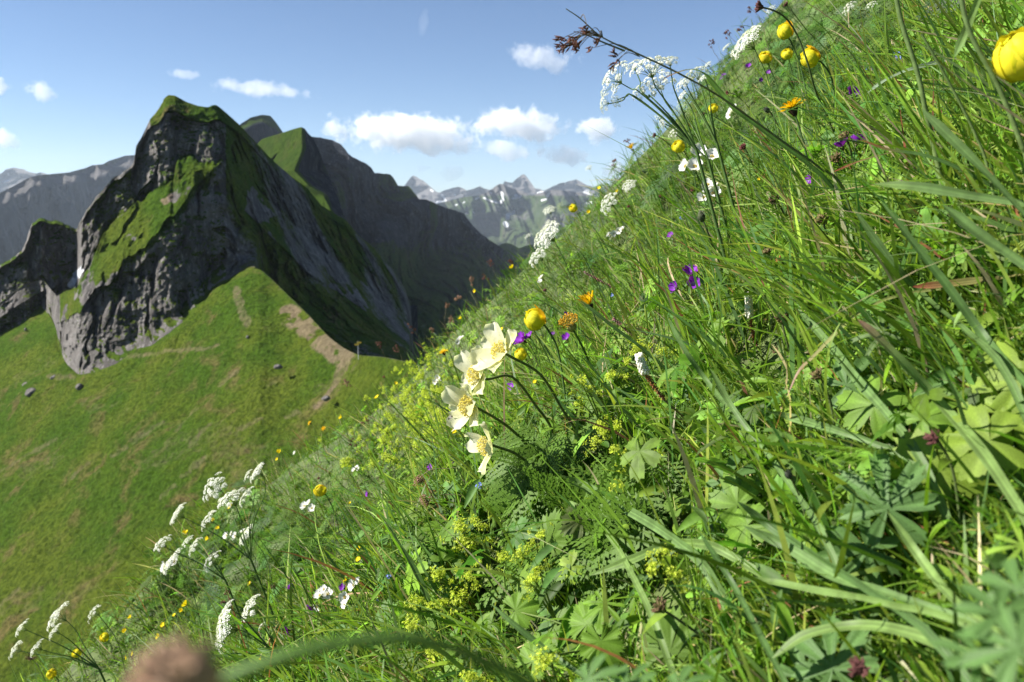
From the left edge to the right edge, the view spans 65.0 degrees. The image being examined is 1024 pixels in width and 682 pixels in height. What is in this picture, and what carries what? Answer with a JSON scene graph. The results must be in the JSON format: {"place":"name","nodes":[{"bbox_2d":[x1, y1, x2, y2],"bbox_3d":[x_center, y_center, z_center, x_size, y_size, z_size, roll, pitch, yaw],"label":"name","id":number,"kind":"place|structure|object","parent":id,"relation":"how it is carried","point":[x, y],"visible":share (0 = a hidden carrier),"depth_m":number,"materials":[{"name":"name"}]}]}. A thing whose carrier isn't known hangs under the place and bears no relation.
{"place":"outdoors","nodes":[
{"label":"outdoors","id":0,"kind":"place"},
{"bbox_2d":[0,168,45,192],"bbox_3d":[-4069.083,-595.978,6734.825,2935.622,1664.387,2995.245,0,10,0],"label":"distant peak","id":1,"kind":"structure","parent":0,"point":[10,177],"depth_m":6388.14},
{"bbox_2d":[0,155,134,264],"bbox_3d":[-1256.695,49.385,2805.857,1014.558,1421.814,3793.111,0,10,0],"label":"grey mountain","id":2,"kind":"structure","parent":0,"point":[68,198],"depth_m":2312.12,"materials":[{"name":"stone"}]},
{"bbox_2d":[0,95,420,681],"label":"grassy saddle and crag","id":3,"kind":"object","parent":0,"point":[170,273],"visible":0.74,"depth_m":140.86,"materials":[{"name":"green plant"}]},
{"bbox_2d":[240,115,282,143],"bbox_3d":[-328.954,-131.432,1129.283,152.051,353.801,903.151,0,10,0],"label":"rounded summit","id":4,"kind":"structure","parent":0,"point":[258,129],"depth_m":980.92,"materials":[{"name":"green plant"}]},
{"bbox_2d":[258,127,418,365],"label":"green peak","id":5,"kind":"structure","parent":0,"point":[295,154],"depth_m":396.97,"materials":[{"name":"green plant"}]},
{"bbox_2d":[0,0,783,192],"label":"sky","id":6,"kind":"structure","parent":0,"point":[467,95],"materials":[{"name":"blue"}]},
{"bbox_2d":[312,137,526,366],"bbox_3d":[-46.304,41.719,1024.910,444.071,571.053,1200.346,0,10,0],"label":"dark ridge","id":7,"kind":"structure","parent":0,"point":[435,256],"depth_m":962.28,"materials":[{"name":"grey stone"}]},
{"bbox_2d":[404,174,610,203],"bbox_3d":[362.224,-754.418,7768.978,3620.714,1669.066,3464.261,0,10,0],"label":"jagged range","id":8,"kind":"structure","parent":0,"point":[421,189],"depth_m":7262.77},
{"bbox_2d":[437,184,596,247],"bbox_3d":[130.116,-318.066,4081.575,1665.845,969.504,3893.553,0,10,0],"label":"snow flecked mountain","id":9,"kind":"structure","parent":0,"point":[499,214],"depth_m":4298.22,"materials":[{"name":"stone"}]},
{"bbox_2d":[11,0,1023,681],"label":"meadow slope ground","id":10,"kind":"structure","parent":0,"point":[658,592],"depth_m":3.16,"materials":[{"name":"plant"}]},
{"bbox_2d":[8,601,105,681],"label":"white umbel plant","id":11,"kind":"object","parent":10,"relation":"on","point":[93,665],"visible":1,"depth_m":1.69,"materials":[{"name":"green plant"}]},
{"bbox_2d":[160,557,204,641],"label":"plant","id":12,"kind":"object","parent":10,"relation":"on","point":[163,565],"visible":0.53,"depth_m":2.02,"materials":[{"name":"white plant"}]},
{"bbox_2d":[153,535,250,639],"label":"white umbel plant","id":13,"kind":"object","parent":10,"relation":"on","point":[177,552],"visible":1,"depth_m":1.70,"materials":[{"name":"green plant"}]},
{"bbox_2d":[170,462,277,626],"bbox_3d":[-0.612,0.471,1.770,0.243,0.457,0.130,1,10,8],"label":"white umbel plant","id":14,"kind":"object","parent":10,"relation":"on","point":[223,499],"visible":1,"depth_m":1.75,"materials":[{"name":"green plant"}]},
{"bbox_2d":[214,599,280,679],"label":"white umbel plant","id":15,"kind":"object","parent":10,"relation":"on","point":[232,628],"visible":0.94,"depth_m":1.20,"materials":[{"name":"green plant"}]},
{"bbox_2d":[241,594,284,672],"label":"white umbel plant","id":16,"kind":"object","parent":10,"relation":"on","point":[247,607],"visible":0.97,"depth_m":1.27,"materials":[{"name":"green plant"}]},
{"bbox_2d":[313,584,336,626],"bbox_3d":[-0.300,0.437,1.282,0.041,0.123,0.044,5,11,26],"label":"white anemone","id":17,"kind":"object","parent":10,"relation":"on","point":[324,591],"visible":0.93,"depth_m":1.28,"materials":[{"name":"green plant"}]},
{"bbox_2d":[313,484,341,542],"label":"globe flower","id":18,"kind":"object","parent":10,"relation":"on","point":[320,489],"visible":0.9,"depth_m":2.01,"materials":[{"name":"yellow plant"}]},
{"bbox_2d":[122,626,536,681],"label":"nodding seed stalk","id":19,"kind":"object","parent":10,"relation":"on","point":[182,659],"visible":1,"depth_m":0.10,"materials":[{"name":"plant"}]},
{"bbox_2d":[338,577,367,618],"bbox_3d":[-0.213,0.371,1.084,0.043,0.115,0.033,0,10,0],"label":"white anemone","id":20,"kind":"object","parent":10,"relation":"on","point":[343,597],"visible":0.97,"depth_m":1.07,"materials":[{"name":"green plant"}]},
{"bbox_2d":[339,447,402,514],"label":"lady mantle","id":21,"kind":"object","parent":10,"relation":"on","point":[347,460],"visible":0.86,"depth_m":1.90,"materials":[{"name":"green plant"}]},
{"bbox_2d":[317,336,461,470],"bbox_3d":[-0.597,0.224,3.924,0.643,0.859,4.402,-1,10,-7],"label":"lady mantle drift","id":22,"kind":"object","parent":10,"relation":"on","point":[423,393],"visible":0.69,"depth_m":2.83,"materials":[{"name":"green plant"}]},
{"bbox_2d":[417,649,448,681],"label":"lady mantle","id":23,"kind":"object","parent":10,"relation":"on","point":[434,656],"visible":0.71,"depth_m":0.73,"materials":[{"name":"green plant"}]},
{"bbox_2d":[402,617,477,679],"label":"lady mantle","id":24,"kind":"object","parent":10,"relation":"on","point":[412,626],"visible":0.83,"depth_m":0.81,"materials":[{"name":"green plant"}]},
{"bbox_2d":[403,582,499,667],"bbox_3d":[-0.059,0.314,0.916,0.080,0.120,0.146,5,11,29],"label":"lady mantle","id":25,"kind":"object","parent":10,"relation":"on","point":[437,606],"visible":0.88,"depth_m":0.88,"materials":[{"name":"green plant"}]},
{"bbox_2d":[424,560,494,636],"bbox_3d":[-0.059,0.308,0.933,0.083,0.112,0.063,0,10,0],"label":"lady mantle","id":26,"kind":"object","parent":10,"relation":"on","point":[437,574],"visible":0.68,"depth_m":0.93,"materials":[{"name":"green plant"}]},
{"bbox_2d":[440,513,496,596],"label":"lady mantle","id":27,"kind":"object","parent":10,"relation":"on","point":[457,561],"visible":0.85,"depth_m":0.97,"materials":[{"name":"green plant"}]},
{"bbox_2d":[452,669,493,681],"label":"lady mantle","id":28,"kind":"object","parent":10,"relation":"on","point":[469,677],"visible":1,"depth_m":0.63,"materials":[{"name":"green plant"}]},
{"bbox_2d":[441,384,528,446],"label":"pasqueflower","id":29,"kind":"object","parent":10,"relation":"on","point":[462,406],"visible":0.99,"depth_m":0.94,"materials":[{"name":"white plant"}]},
{"bbox_2d":[464,421,524,474],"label":"pasqueflower","id":30,"kind":"object","parent":10,"relation":"on","point":[476,443],"visible":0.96,"depth_m":0.97,"materials":[{"name":"beige plant"}]},
{"bbox_2d":[463,550,534,645],"bbox_3d":[-0.006,0.264,0.845,0.058,0.108,0.125,3,10,19],"label":"lady mantle","id":31,"kind":"object","parent":10,"relation":"on","point":[492,616],"visible":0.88,"depth_m":0.83,"materials":[{"name":"green plant"}]},
{"bbox_2d":[454,345,556,438],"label":"pasqueflower","id":32,"kind":"object","parent":10,"relation":"on","point":[472,378],"visible":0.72,"depth_m":1.00,"materials":[{"name":"white plant"}]},
{"bbox_2d":[28,0,1023,681],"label":"leafy ground cover","id":33,"kind":"object","parent":10,"relation":"on","point":[636,456],"visible":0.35,"depth_m":0.75,"materials":[{"name":"green plant"}]},
{"bbox_2d":[514,331,546,398],"bbox_3d":[0.043,0.073,1.588,0.082,0.188,0.028,0,10,0],"label":"purple cranesbill","id":34,"kind":"object","parent":10,"relation":"on","point":[520,337],"visible":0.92,"depth_m":1.58,"materials":[{"name":"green plant"}]},
{"bbox_2d":[39,0,1023,681],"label":"feathery ground cover","id":35,"kind":"object","parent":10,"relation":"on","point":[279,540],"visible":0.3,"depth_m":2.59,"materials":[{"name":"green plant"}]},
{"bbox_2d":[492,604,587,678],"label":"grass blade","id":36,"kind":"object","parent":10,"relation":"on","point":[526,634],"depth_m":0.57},
{"bbox_2d":[506,507,576,620],"bbox_3d":[0.042,0.224,0.796,0.099,0.115,0.055,0,10,0],"label":"lady mantle","id":37,"kind":"object","parent":10,"relation":"on","point":[549,532],"visible":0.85,"depth_m":0.79,"materials":[{"name":"green plant"}]},
{"bbox_2d":[524,304,570,428],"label":"globe flower","id":38,"kind":"object","parent":10,"relation":"on","point":[534,319],"visible":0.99,"depth_m":1.13,"materials":[{"name":"yellow plant"}]},
{"bbox_2d":[520,558,576,653],"bbox_3d":[0.033,0.243,0.721,0.054,0.109,0.071,0,10,0],"label":"lady mantle","id":39,"kind":"object","parent":10,"relation":"on","point":[555,613],"visible":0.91,"depth_m":0.71,"materials":[{"name":"green plant"}]},
{"bbox_2d":[529,246,570,340],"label":"white umbel plant","id":40,"kind":"object","parent":10,"relation":"on","point":[538,256],"visible":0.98,"depth_m":2.32,"materials":[{"name":"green plant"}]},
{"bbox_2d":[517,563,591,594],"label":"broad leaf plant","id":41,"kind":"object","parent":10,"relation":"on","point":[524,574],"visible":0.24,"depth_m":0.78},
{"bbox_2d":[534,221,589,350],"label":"white umbel plant","id":42,"kind":"object","parent":10,"relation":"on","point":[552,229],"visible":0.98,"depth_m":1.69,"materials":[{"name":"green plant"}]},
{"bbox_2d":[502,591,625,680],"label":"lobed leaf plant","id":43,"kind":"object","parent":10,"relation":"on","point":[523,613],"visible":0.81,"depth_m":0.61,"materials":[{"name":"plant"}]},
{"bbox_2d":[558,312,592,372],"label":"flower","id":44,"kind":"object","parent":10,"relation":"on","point":[571,325],"visible":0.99,"depth_m":1.14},
{"bbox_2d":[468,321,694,629],"bbox_3d":[0.062,0.162,0.922,0.231,0.355,0.507,0,10,0],"label":"pasqueflower","id":45,"kind":"object","parent":10,"relation":"on","point":[532,470],"depth_m":0.85,"materials":[{"name":"plant"}]},
{"bbox_2d":[528,644,657,681],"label":"lady mantle","id":46,"kind":"object","parent":10,"relation":"on","point":[542,661],"visible":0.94,"depth_m":0.54,"materials":[{"name":"green plant"}]},
{"bbox_2d":[568,374,635,468],"bbox_3d":[0.116,0.102,1.024,0.101,0.139,0.074,-6,11,-32],"label":"lady mantle","id":47,"kind":"object","parent":10,"relation":"on","point":[583,382],"visible":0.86,"depth_m":1.00,"materials":[{"name":"green plant"}]},
{"bbox_2d":[583,364,638,441],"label":"lady mantle","id":48,"kind":"object","parent":10,"relation":"on","point":[588,404],"visible":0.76,"depth_m":1.05,"materials":[{"name":"green plant"}]},
{"bbox_2d":[600,192,636,277],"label":"white umbel plant","id":49,"kind":"object","parent":10,"relation":"on","point":[610,204],"visible":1,"depth_m":2.35,"materials":[{"name":"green plant"}]},
{"bbox_2d":[570,501,678,678],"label":"grass blade","id":50,"kind":"object","parent":10,"relation":"on","point":[648,608],"depth_m":0.55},
{"bbox_2d":[577,414,676,491],"bbox_3d":[0.136,0.132,0.910,0.127,0.098,0.054,0,10,0],"label":"lady mantle","id":51,"kind":"object","parent":10,"relation":"on","point":[605,434],"visible":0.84,"depth_m":0.90,"materials":[{"name":"green plant"}]},
{"bbox_2d":[581,301,681,384],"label":"grass blade","id":52,"kind":"object","parent":10,"relation":"on","point":[610,324],"depth_m":1.00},
{"bbox_2d":[609,439,668,479],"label":"lady mantle","id":53,"kind":"object","parent":10,"relation":"on","point":[663,454],"visible":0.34,"depth_m":0.82,"materials":[{"name":"green plant"}]},
{"bbox_2d":[574,653,716,681],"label":"lobed leaf plant","id":54,"kind":"object","parent":10,"relation":"on","point":[596,662],"visible":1,"depth_m":0.30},
{"bbox_2d":[561,475,748,641],"bbox_3d":[0.114,0.163,0.681,0.029,0.068,0.379,-2,10,-14],"label":"grass blade","id":55,"kind":"object","parent":10,"relation":"on","point":[651,524],"depth_m":0.61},
{"bbox_2d":[609,470,700,525],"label":"lady mantle","id":56,"kind":"object","parent":10,"relation":"on","point":[681,501],"visible":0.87,"depth_m":0.74,"materials":[{"name":"green plant"}]},
{"bbox_2d":[635,352,691,425],"bbox_3d":[0.169,0.064,0.840,0.090,0.111,0.014,-2,10,-13],"label":"bistort spike","id":57,"kind":"object","parent":10,"relation":"on","point":[643,367],"visible":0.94,"depth_m":0.82,"materials":[{"name":"white plant"}]},
{"bbox_2d":[623,336,704,391],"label":"lady mantle","id":58,"kind":"object","parent":10,"relation":"on","point":[635,349],"visible":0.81,"depth_m":1.02,"materials":[{"name":"green plant"}]},
{"bbox_2d":[600,55,735,290],"bbox_3d":[0.219,-0.189,1.076,0.205,0.369,0.088,0,10,0],"label":"white umbel plant","id":59,"kind":"object","parent":10,"relation":"on","point":[681,133],"visible":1,"depth_m":1.05,"materials":[{"name":"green plant"}]},
{"bbox_2d":[639,547,710,673],"bbox_3d":[0.114,0.187,0.554,0.053,0.100,0.059,0,10,0],"label":"lady mantle","id":60,"kind":"object","parent":10,"relation":"on","point":[673,631],"visible":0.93,"depth_m":0.55,"materials":[{"name":"green plant"}]},
{"bbox_2d":[668,264,699,306],"bbox_3d":[0.279,-0.067,1.288,0.064,0.112,0.034,2,10,14],"label":"purple cranesbill","id":61,"kind":"object","parent":10,"relation":"on","point":[688,270],"visible":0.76,"depth_m":1.29,"materials":[{"name":"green plant"}]},
{"bbox_2d":[671,140,698,207],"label":"globe flower","id":62,"kind":"object","parent":10,"relation":"on","point":[677,146],"visible":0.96,"depth_m":2.02,"materials":[{"name":"yellow plant"}]},
{"bbox_2d":[651,596,736,676],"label":"seed head stalk","id":63,"kind":"object","parent":10,"relation":"on","point":[659,606],"visible":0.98,"depth_m":0.51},
{"bbox_2d":[655,90,734,264],"bbox_3d":[0.279,-0.196,1.169,0.152,0.329,0.038,2,10,10],"label":"white umbel plant","id":64,"kind":"object","parent":10,"relation":"on","point":[705,156],"visible":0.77,"depth_m":1.15,"materials":[{"name":"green plant"}]},
{"bbox_2d":[678,143,722,240],"bbox_3d":[0.344,-0.232,1.442,0.076,0.242,0.086,8,12,38],"label":"white anemone","id":65,"kind":"object","parent":10,"relation":"on","point":[692,162],"visible":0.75,"depth_m":1.42,"materials":[{"name":"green plant"}]},
{"bbox_2d":[591,539,815,640],"bbox_3d":[0.136,0.171,0.569,0.025,0.073,0.223,-6,12,-33],"label":"grass blade","id":66,"kind":"object","parent":10,"relation":"on","point":[719,549],"depth_m":0.58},
{"bbox_2d":[553,8,858,248],"bbox_3d":[0.190,-0.135,0.700,0.322,0.286,0.040,-2,10,-11],"label":"wood rush","id":67,"kind":"object","parent":10,"relation":"on","point":[574,43],"visible":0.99,"depth_m":0.67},
{"bbox_2d":[675,66,743,246],"bbox_3d":[0.311,-0.240,1.222,0.138,0.342,0.071,0,10,0],"label":"white umbel plant","id":68,"kind":"object","parent":10,"relation":"on","point":[713,134],"visible":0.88,"depth_m":1.20,"materials":[{"name":"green plant"}]},
{"bbox_2d":[697,178,721,222],"bbox_3d":[0.449,-0.286,1.811,0.053,0.161,0.074,8,12,38],"label":"white anemone","id":69,"kind":"object","parent":10,"relation":"on","point":[710,185],"visible":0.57,"depth_m":1.80,"materials":[{"name":"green plant"}]},
{"bbox_2d":[667,317,794,558],"bbox_3d":[0.195,0.069,0.699,0.036,0.149,0.241,-2,10,-11],"label":"grass blade","id":70,"kind":"object","parent":10,"relation":"on","point":[695,365],"depth_m":0.79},
{"bbox_2d":[705,454,773,556],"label":"lobed leaf plant","id":71,"kind":"object","parent":10,"relation":"on","point":[731,497],"visible":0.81,"depth_m":0.62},
{"bbox_2d":[700,533,787,681],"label":"grass blade","id":72,"kind":"object","parent":10,"relation":"on","point":[757,629],"depth_m":0.46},
{"bbox_2d":[744,295,758,348],"bbox_3d":[0.309,0.011,0.973,0.071,0.144,0.012,-3,10,-16],"label":"bistort spike","id":73,"kind":"object","parent":10,"relation":"on","point":[749,310],"visible":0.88,"depth_m":0.95,"materials":[{"name":"white plant"}]},
{"bbox_2d":[730,25,781,153],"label":"white umbel plant","id":74,"kind":"object","parent":10,"relation":"on","point":[754,27],"visible":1,"depth_m":1.54,"materials":[{"name":"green plant"}]},
{"bbox_2d":[661,69,864,245],"bbox_3d":[0.247,-0.135,0.743,0.269,0.215,0.024,-3,10,-18],"label":"grass blade","id":75,"kind":"object","parent":10,"relation":"on","point":[720,92],"depth_m":0.74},
{"bbox_2d":[759,51,787,130],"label":"globe flower","id":76,"kind":"object","parent":10,"relation":"on","point":[765,57],"visible":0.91,"depth_m":1.96,"materials":[{"name":"yellow plant"}]},
{"bbox_2d":[777,20,812,138],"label":"globe flower","id":77,"kind":"object","parent":10,"relation":"on","point":[785,31],"visible":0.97,"depth_m":1.58,"materials":[{"name":"yellow plant"}]},
{"bbox_2d":[710,369,883,681],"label":"grass blade","id":78,"kind":"object","parent":10,"relation":"on","point":[779,469],"depth_m":0.52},
{"bbox_2d":[754,0,842,170],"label":"seed head stalk","id":79,"kind":"object","parent":10,"relation":"on","point":[759,6],"visible":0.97,"depth_m":1.20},
{"bbox_2d":[780,97,816,195],"bbox_3d":[0.394,-0.216,1.080,0.085,0.214,0.036,0,10,0],"label":"yellow hawkbit","id":80,"kind":"object","parent":10,"relation":"on","point":[792,104],"visible":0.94,"depth_m":1.06,"materials":[{"name":"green plant"}]},
{"bbox_2d":[800,45,834,106],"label":"globe flower","id":81,"kind":"object","parent":10,"relation":"on","point":[813,55],"visible":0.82,"depth_m":1.32,"materials":[{"name":"yellow plant"}]},
{"bbox_2d":[809,367,836,442],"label":"seed head stalk","id":82,"kind":"object","parent":10,"relation":"on","point":[817,374],"visible":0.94,"depth_m":0.60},
{"bbox_2d":[773,611,879,681],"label":"lobed leaf plant","id":83,"kind":"object","parent":10,"relation":"on","point":[818,665],"visible":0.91,"depth_m":0.42,"materials":[{"name":"plant"}]},
{"bbox_2d":[833,134,864,176],"bbox_3d":[0.488,-0.242,1.167,0.052,0.115,0.024,-3,10,-17],"label":"purple cranesbill","id":84,"kind":"object","parent":10,"relation":"on","point":[839,144],"visible":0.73,"depth_m":1.16,"materials":[{"name":"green plant"}]},
{"bbox_2d":[737,501,970,681],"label":"grass blade","id":85,"kind":"object","parent":10,"relation":"on","point":[926,631],"depth_m":0.41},
{"bbox_2d":[847,655,870,681],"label":"flower","id":86,"kind":"object","parent":10,"relation":"on","point":[858,667],"visible":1,"depth_m":0.37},
{"bbox_2d":[827,357,906,439],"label":"lobed leaf plant","id":87,"kind":"object","parent":10,"relation":"on","point":[857,402],"visible":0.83,"depth_m":0.57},
{"bbox_2d":[767,411,969,532],"bbox_3d":[0.239,0.089,0.538,0.022,0.058,0.168,-5,11,-28],"label":"grass blade","id":88,"kind":"object","parent":10,"relation":"on","point":[810,422],"depth_m":0.55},
{"bbox_2d":[744,526,997,626],"bbox_3d":[0.197,0.148,0.409,0.029,0.055,0.219,-6,11,-31],"label":"grass blade","id":89,"kind":"object","parent":10,"relation":"on","point":[808,560],"depth_m":0.45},
{"bbox_2d":[817,446,939,586],"bbox_3d":[0.216,0.109,0.481,0.064,0.087,0.050,3,10,18],"label":"lobed leaf plant","id":90,"kind":"object","parent":10,"relation":"on","point":[909,476],"visible":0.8,"depth_m":0.47,"materials":[{"name":"plant"}]},
{"bbox_2d":[737,577,1021,665],"bbox_3d":[0.197,0.157,0.353,0.022,0.085,0.285,-4,10,-21],"label":"grass blade","id":91,"kind":"object","parent":10,"relation":"on","point":[862,597],"depth_m":0.41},
{"bbox_2d":[798,309,962,566],"bbox_3d":[0.252,0.062,0.581,0.024,0.132,0.305,0,10,0],"label":"grass blade","id":92,"kind":"object","parent":10,"relation":"on","point":[880,406],"depth_m":0.52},
{"bbox_2d":[773,620,1021,681],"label":"grass blade","id":93,"kind":"object","parent":10,"relation":"on","point":[912,633],"depth_m":0.40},
{"bbox_2d":[787,288,1022,395],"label":"grass blade","id":94,"kind":"object","parent":10,"relation":"on","point":[823,345],"depth_m":0.62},
{"bbox_2d":[894,0,949,221],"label":"flower stalk","id":95,"kind":"object","parent":10,"relation":"on","point":[913,61],"visible":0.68,"depth_m":0.63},
{"bbox_2d":[862,140,999,192],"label":"grass blade","id":96,"kind":"object","parent":10,"relation":"on","point":[957,167],"depth_m":0.61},
{"bbox_2d":[853,208,1023,421],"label":"grass blade","id":97,"kind":"object","parent":10,"relation":"on","point":[1004,371],"depth_m":0.52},
{"bbox_2d":[888,394,990,518],"bbox_3d":[0.259,0.074,0.505,0.060,0.071,0.077,3,10,16],"label":"lobed leaf plant","id":98,"kind":"object","parent":10,"relation":"on","point":[938,419],"visible":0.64,"depth_m":0.48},
{"bbox_2d":[858,320,1023,524],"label":"grass blade","id":99,"kind":"object","parent":10,"relation":"on","point":[990,463],"depth_m":0.45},
{"bbox_2d":[922,429,963,543],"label":"seed head stalk","id":100,"kind":"object","parent":10,"relation":"on","point":[932,437],"visible":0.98,"depth_m":0.45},
{"bbox_2d":[888,512,1010,640],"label":"grass blade","id":101,"kind":"object","parent":10,"relation":"on","point":[927,567],"depth_m":0.40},
{"bbox_2d":[876,181,1023,206],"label":"grass blade","id":102,"kind":"object","parent":10,"relation":"on","point":[932,188],"depth_m":0.53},
{"bbox_2d":[881,202,1023,386],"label":"grass blade","id":103,"kind":"object","parent":10,"relation":"on","point":[960,303],"depth_m":0.52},
{"bbox_2d":[920,33,1001,235],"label":"grass blade","id":104,"kind":"object","parent":10,"relation":"on","point":[959,103],"visible":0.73,"depth_m":0.59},
{"bbox_2d":[913,273,1022,288],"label":"grass blade","id":105,"kind":"object","parent":10,"relation":"on","point":[961,282],"depth_m":0.57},
{"bbox_2d":[954,0,981,55],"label":"grass blade","id":106,"kind":"object","parent":10,"relation":"on","point":[961,40],"depth_m":0.54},
{"bbox_2d":[922,109,1023,216],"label":"grass blade","id":107,"kind":"object","parent":10,"relation":"on","point":[942,129],"depth_m":0.49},
{"bbox_2d":[931,557,1023,681],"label":"lobed leaf plant","id":108,"kind":"object","parent":10,"relation":"on","point":[1004,619],"visible":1,"depth_m":0.22,"materials":[{"name":"plant"}]},
{"bbox_2d":[939,337,1023,482],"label":"lobed leaf plant","id":109,"kind":"object","parent":10,"relation":"on","point":[1005,453],"visible":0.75,"depth_m":0.47,"materials":[{"name":"plant"}]},
{"bbox_2d":[942,204,1023,269],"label":"grass blade","id":110,"kind":"object","parent":10,"relation":"on","point":[965,222],"depth_m":0.49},
{"bbox_2d":[959,0,1023,157],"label":"flower stalk","id":111,"kind":"object","parent":10,"relation":"on","point":[996,82],"visible":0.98,"depth_m":0.51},
{"bbox_2d":[992,27,1023,82],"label":"globe flower","id":112,"kind":"object","parent":10,"relation":"on","point":[1008,59],"visible":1,"depth_m":0.50,"materials":[{"name":"yellow plant"}]},
{"bbox_2d":[499,243,540,265],"bbox_3d":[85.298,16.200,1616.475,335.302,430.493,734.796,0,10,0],"label":"grassy knoll","id":113,"kind":"structure","parent":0,"point":[514,250],"depth_m":1525.69,"materials":[{"name":"green plant"}]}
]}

